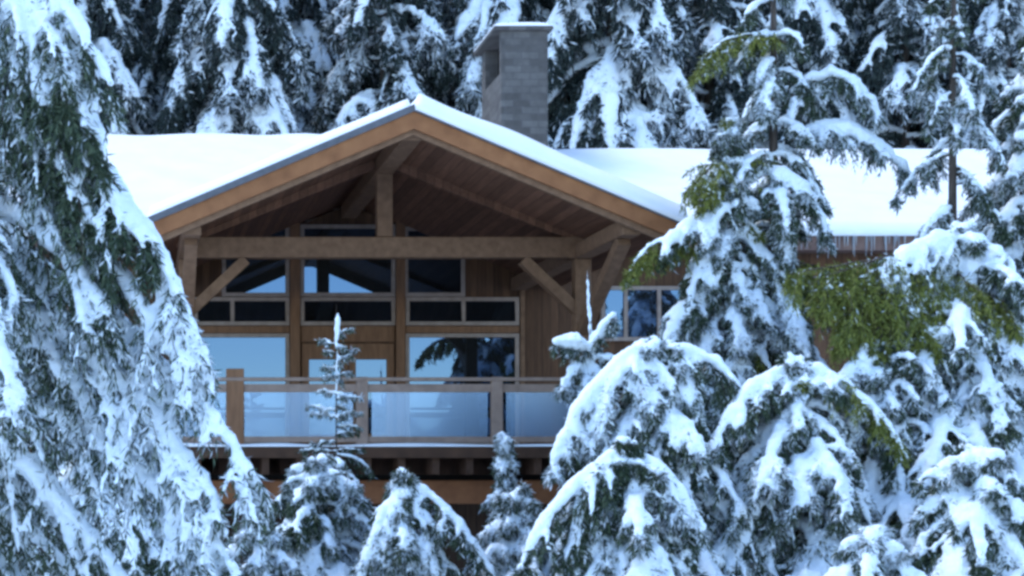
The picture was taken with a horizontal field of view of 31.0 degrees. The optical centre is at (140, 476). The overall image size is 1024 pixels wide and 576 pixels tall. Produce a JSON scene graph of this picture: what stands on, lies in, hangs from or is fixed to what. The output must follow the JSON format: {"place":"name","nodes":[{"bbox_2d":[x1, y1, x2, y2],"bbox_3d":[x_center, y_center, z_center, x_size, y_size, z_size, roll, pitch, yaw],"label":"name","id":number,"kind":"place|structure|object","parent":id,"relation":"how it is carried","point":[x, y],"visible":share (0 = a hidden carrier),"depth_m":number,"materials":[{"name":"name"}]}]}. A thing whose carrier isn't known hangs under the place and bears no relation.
{"place":"outdoors","nodes":[
{"label":"outdoors","id":0,"kind":"place"},
{"bbox_3d":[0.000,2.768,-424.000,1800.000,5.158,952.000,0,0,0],"label":"ground","id":1,"kind":"structure","parent":0,"visible":0},
{"bbox_2d":[30,399,201,575],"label":"fir tree","id":2,"kind":"object","parent":1,"relation":"on","point":[146,554],"visible":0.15,"depth_m":21.68,"materials":[{"name":"white plant"}]},
{"bbox_2d":[0,0,275,575],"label":"fir tree","id":3,"kind":"object","parent":1,"relation":"on","point":[104,370],"visible":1,"depth_m":12.80,"materials":[{"name":"white plant"}]},
{"bbox_2d":[225,511,307,575],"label":"fir tree","id":4,"kind":"object","parent":1,"relation":"on","point":[277,561],"visible":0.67,"depth_m":25.23,"materials":[{"name":"white plant"}]},
{"bbox_2d":[242,450,374,575],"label":"fir tree","id":5,"kind":"object","parent":1,"relation":"on","point":[312,487],"visible":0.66,"depth_m":26.62,"materials":[{"name":"white plant"}]},
{"bbox_2d":[295,304,376,537],"bbox_3d":[3.127,1.218,28.506,1.964,7.970,2.281,0,0,45],"label":"fir sapling","id":6,"kind":"object","parent":1,"relation":"on","point":[339,462],"visible":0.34,"depth_m":28.48,"materials":[{"name":"white plant"}]},
{"bbox_2d":[347,467,496,575],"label":"fir tree","id":7,"kind":"object","parent":1,"relation":"on","point":[402,539],"visible":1,"depth_m":25.11,"materials":[{"name":"white plant"}]},
{"bbox_2d":[461,431,520,574],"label":"fir sapling","id":8,"kind":"object","parent":1,"relation":"on","point":[505,462],"visible":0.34,"depth_m":28.40,"materials":[{"name":"white plant"}]},
{"bbox_2d":[1,22,1018,575],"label":"chalet","id":9,"kind":"object","parent":1,"relation":"on","point":[443,258],"visible":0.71,"depth_m":39.26,"materials":[{"name":"brown wood"}]},
{"bbox_2d":[177,333,288,443],"bbox_3d":[1.995,-1.921,39.349,2.610,2.495,0.098,0,0,0],"label":"window","id":10,"kind":"structure","parent":9,"relation":"in","point":[266,414],"depth_m":39.35,"materials":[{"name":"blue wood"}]},
{"bbox_2d":[195,297,288,325],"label":"window","id":11,"kind":"structure","parent":9,"relation":"in","point":[219,311],"depth_m":39.30,"materials":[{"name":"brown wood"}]},
{"bbox_2d":[222,227,288,296],"bbox_3d":[2.553,-4.785,39.349,1.494,1.592,0.098,0,0,0],"label":"window","id":12,"kind":"structure","parent":9,"relation":"in","point":[262,277],"depth_m":39.35,"materials":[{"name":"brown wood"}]},
{"bbox_2d":[302,344,347,444],"bbox_3d":[4.088,-1.749,39.323,1.018,2.379,0.147,0,0,0],"label":"door","id":13,"kind":"structure","parent":9,"relation":"in","point":[312,359],"depth_m":39.35,"materials":[{"name":"blue wood"}]},
{"bbox_2d":[300,225,394,296],"bbox_3d":[4.597,-4.785,39.349,2.101,1.592,0.098,0,0,0],"label":"window","id":14,"kind":"structure","parent":9,"relation":"in","point":[318,277],"depth_m":39.35,"materials":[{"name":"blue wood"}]},
{"bbox_2d":[300,297,394,325],"bbox_3d":[4.597,-3.661,39.338,2.101,0.624,0.120,0,0,0],"label":"window","id":15,"kind":"structure","parent":9,"relation":"in","point":[316,311],"depth_m":39.30,"materials":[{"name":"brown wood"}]},
{"bbox_2d":[348,344,393,444],"bbox_3d":[5.114,-1.749,39.323,1.001,2.379,0.147,0,0,0],"label":"door","id":16,"kind":"structure","parent":9,"relation":"in","point":[373,360],"depth_m":39.32,"materials":[{"name":"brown wood"}]},
{"bbox_2d":[405,227,464,296],"bbox_3d":[6.517,-4.761,39.349,1.346,1.543,0.098,0,0,0],"label":"window","id":17,"kind":"structure","parent":9,"relation":"in","point":[423,277],"depth_m":39.35,"materials":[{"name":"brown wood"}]},
{"bbox_2d":[405,297,518,325],"bbox_3d":[7.133,-3.661,39.338,2.512,0.624,0.120,0,0,0],"label":"window","id":18,"kind":"structure","parent":9,"relation":"in","point":[419,311],"depth_m":39.30,"materials":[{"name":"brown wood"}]},
{"bbox_2d":[405,333,518,444],"bbox_3d":[7.133,-1.921,39.349,2.512,2.495,0.098,0,0,0],"label":"window","id":19,"kind":"structure","parent":9,"relation":"in","point":[427,414],"depth_m":39.35,"materials":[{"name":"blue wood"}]},
{"bbox_2d":[600,286,682,340],"bbox_3d":[11.139,-3.612,39.349,1.855,1.215,0.098,0,0,0],"label":"window","id":20,"kind":"structure","parent":9,"relation":"in","point":[640,311],"depth_m":39.35,"materials":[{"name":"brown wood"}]},
{"bbox_2d":[469,478,554,575],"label":"fir tree","id":21,"kind":"object","parent":1,"relation":"on","point":[502,537],"visible":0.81,"depth_m":26.07,"materials":[{"name":"white plant"}]},
{"bbox_2d":[539,270,622,550],"bbox_3d":[6.993,0.825,27.573,2.522,8.113,2.654,0,0,0],"label":"fir tree","id":22,"kind":"object","parent":1,"relation":"on","point":[583,370],"visible":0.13,"depth_m":27.31,"materials":[{"name":"white plant"}]},
{"bbox_2d":[509,436,713,575],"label":"fir tree","id":23,"kind":"object","parent":1,"relation":"on","point":[621,492],"visible":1,"depth_m":23.05,"materials":[{"name":"green plant"}]},
{"bbox_2d":[540,331,784,575],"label":"fir tree","id":24,"kind":"object","parent":1,"relation":"on","point":[660,409],"visible":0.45,"depth_m":25.00,"materials":[{"name":"green plant"}]},
{"bbox_2d":[618,116,871,489],"bbox_3d":[9.845,-0.085,28.977,4.207,11.650,4.032,0,0,-33],"label":"fir tree","id":25,"kind":"object","parent":1,"relation":"on","point":[721,303],"visible":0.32,"depth_m":28.56,"materials":[{"name":"green plant"}]},
{"bbox_2d":[684,0,919,378],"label":"fir tree","id":26,"kind":"object","parent":1,"relation":"on","point":[770,69],"visible":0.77,"depth_m":28.80,"materials":[{"name":"green plant"}]},
{"bbox_2d":[697,351,913,575],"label":"fir tree","id":27,"kind":"object","parent":1,"relation":"on","point":[800,458],"visible":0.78,"depth_m":24.60,"materials":[{"name":"white plant"}]},
{"bbox_2d":[775,335,965,575],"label":"fir tree","id":28,"kind":"object","parent":1,"relation":"on","point":[877,384],"visible":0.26,"depth_m":25.23,"materials":[{"name":"green plant"}]},
{"bbox_2d":[818,521,925,575],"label":"fir tree","id":29,"kind":"object","parent":1,"relation":"on","point":[875,550],"visible":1,"depth_m":22.27,"materials":[{"name":"green plant"}]},
{"bbox_2d":[780,219,1023,527],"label":"fir tree","id":30,"kind":"object","parent":1,"relation":"on","point":[933,302],"visible":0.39,"depth_m":25.67,"materials":[{"name":"green plant"}]},
{"bbox_2d":[887,0,1015,248],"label":"fir tree","id":31,"kind":"object","parent":1,"relation":"on","point":[958,97],"visible":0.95,"depth_m":27.86,"materials":[{"name":"green plant"}]},
{"bbox_2d":[905,441,1023,575],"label":"fir tree","id":32,"kind":"object","parent":1,"relation":"on","point":[976,527],"visible":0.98,"depth_m":23.16,"materials":[{"name":"green plant"}]},
{"bbox_2d":[957,37,1023,396],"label":"fir tree","id":33,"kind":"object","parent":1,"relation":"on","point":[1008,202],"visible":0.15,"depth_m":28.46,"materials":[{"name":"green plant"}]},
{"bbox_3d":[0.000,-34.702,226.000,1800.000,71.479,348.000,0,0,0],"label":"hillside","id":34,"kind":"structure","parent":0,"visible":0},
{"bbox_2d":[74,0,154,134],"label":"forest fir","id":35,"kind":"object","parent":34,"relation":"on","point":[115,39],"visible":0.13,"depth_m":55.24,"materials":[{"name":"white plant"}]},
{"bbox_2d":[127,0,176,76],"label":"forest fir","id":36,"kind":"object","parent":34,"relation":"on","point":[144,31],"depth_m":62.05,"materials":[{"name":"green plant"}]},
{"bbox_2d":[127,0,225,134],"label":"forest fir","id":37,"kind":"object","parent":34,"relation":"on","point":[165,14],"visible":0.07,"depth_m":59.60,"materials":[{"name":"green plant"}]},
{"bbox_2d":[152,0,316,134],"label":"forest fir","id":38,"kind":"object","parent":34,"relation":"on","point":[243,49],"visible":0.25,"depth_m":53.48,"materials":[{"name":"white plant"}]},
{"bbox_2d":[275,0,354,133],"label":"forest fir","id":39,"kind":"object","parent":34,"relation":"on","point":[306,30],"visible":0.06,"depth_m":59.66,"materials":[{"name":"green plant"}]},
{"bbox_2d":[308,0,458,133],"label":"forest fir","id":40,"kind":"object","parent":34,"relation":"on","point":[403,36],"visible":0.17,"depth_m":55.29,"materials":[{"name":"white plant"}]},
{"bbox_2d":[351,0,451,106],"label":"forest fir","id":41,"kind":"object","parent":34,"relation":"on","point":[376,67],"depth_m":64.43,"materials":[{"name":"green plant"}]},
{"bbox_2d":[369,0,462,107],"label":"forest fir","id":42,"kind":"object","parent":34,"relation":"on","point":[449,20],"depth_m":60.41,"materials":[{"name":"green plant"}]},
{"bbox_2d":[445,0,569,147],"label":"forest fir","id":43,"kind":"object","parent":34,"relation":"on","point":[475,21],"visible":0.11,"depth_m":54.74,"materials":[{"name":"white plant"}]},
{"bbox_2d":[544,0,717,148],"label":"forest fir","id":44,"kind":"object","parent":34,"relation":"on","point":[622,83],"visible":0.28,"depth_m":52.47,"materials":[{"name":"white plant"}]},
{"bbox_2d":[599,2,749,100],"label":"forest fir","id":45,"kind":"object","parent":34,"relation":"on","point":[702,86],"depth_m":58.10,"materials":[{"name":"green plant"}]},
{"bbox_2d":[669,0,789,148],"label":"forest fir","id":46,"kind":"object","parent":34,"relation":"on","point":[726,96],"visible":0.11,"depth_m":55.21,"materials":[{"name":"green plant"}]},
{"bbox_2d":[749,1,770,32],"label":"forest fir","id":47,"kind":"object","parent":34,"relation":"on","point":[768,7],"depth_m":63.24,"materials":[{"name":"green plant"}]},
{"bbox_2d":[746,0,880,149],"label":"forest fir","id":48,"kind":"object","parent":34,"relation":"on","point":[825,29],"visible":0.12,"depth_m":54.45,"materials":[{"name":"green plant"}]},
{"bbox_2d":[768,3,878,79],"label":"forest fir","id":49,"kind":"object","parent":34,"relation":"on","point":[856,32],"depth_m":58.90,"materials":[{"name":"green plant"}]},
{"bbox_2d":[839,0,980,149],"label":"forest fir","id":50,"kind":"object","parent":34,"relation":"on","point":[884,45],"visible":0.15,"depth_m":53.59,"materials":[{"name":"green plant"}]},
{"bbox_2d":[864,0,966,148],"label":"forest fir","id":51,"kind":"object","parent":34,"relation":"on","point":[898,117],"depth_m":58.18,"materials":[{"name":"green plant"}]},
{"bbox_2d":[939,0,1023,148],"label":"forest fir","id":52,"kind":"object","parent":34,"relation":"on","point":[997,30],"visible":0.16,"depth_m":53.11,"materials":[{"name":"green plant"}]}
]}

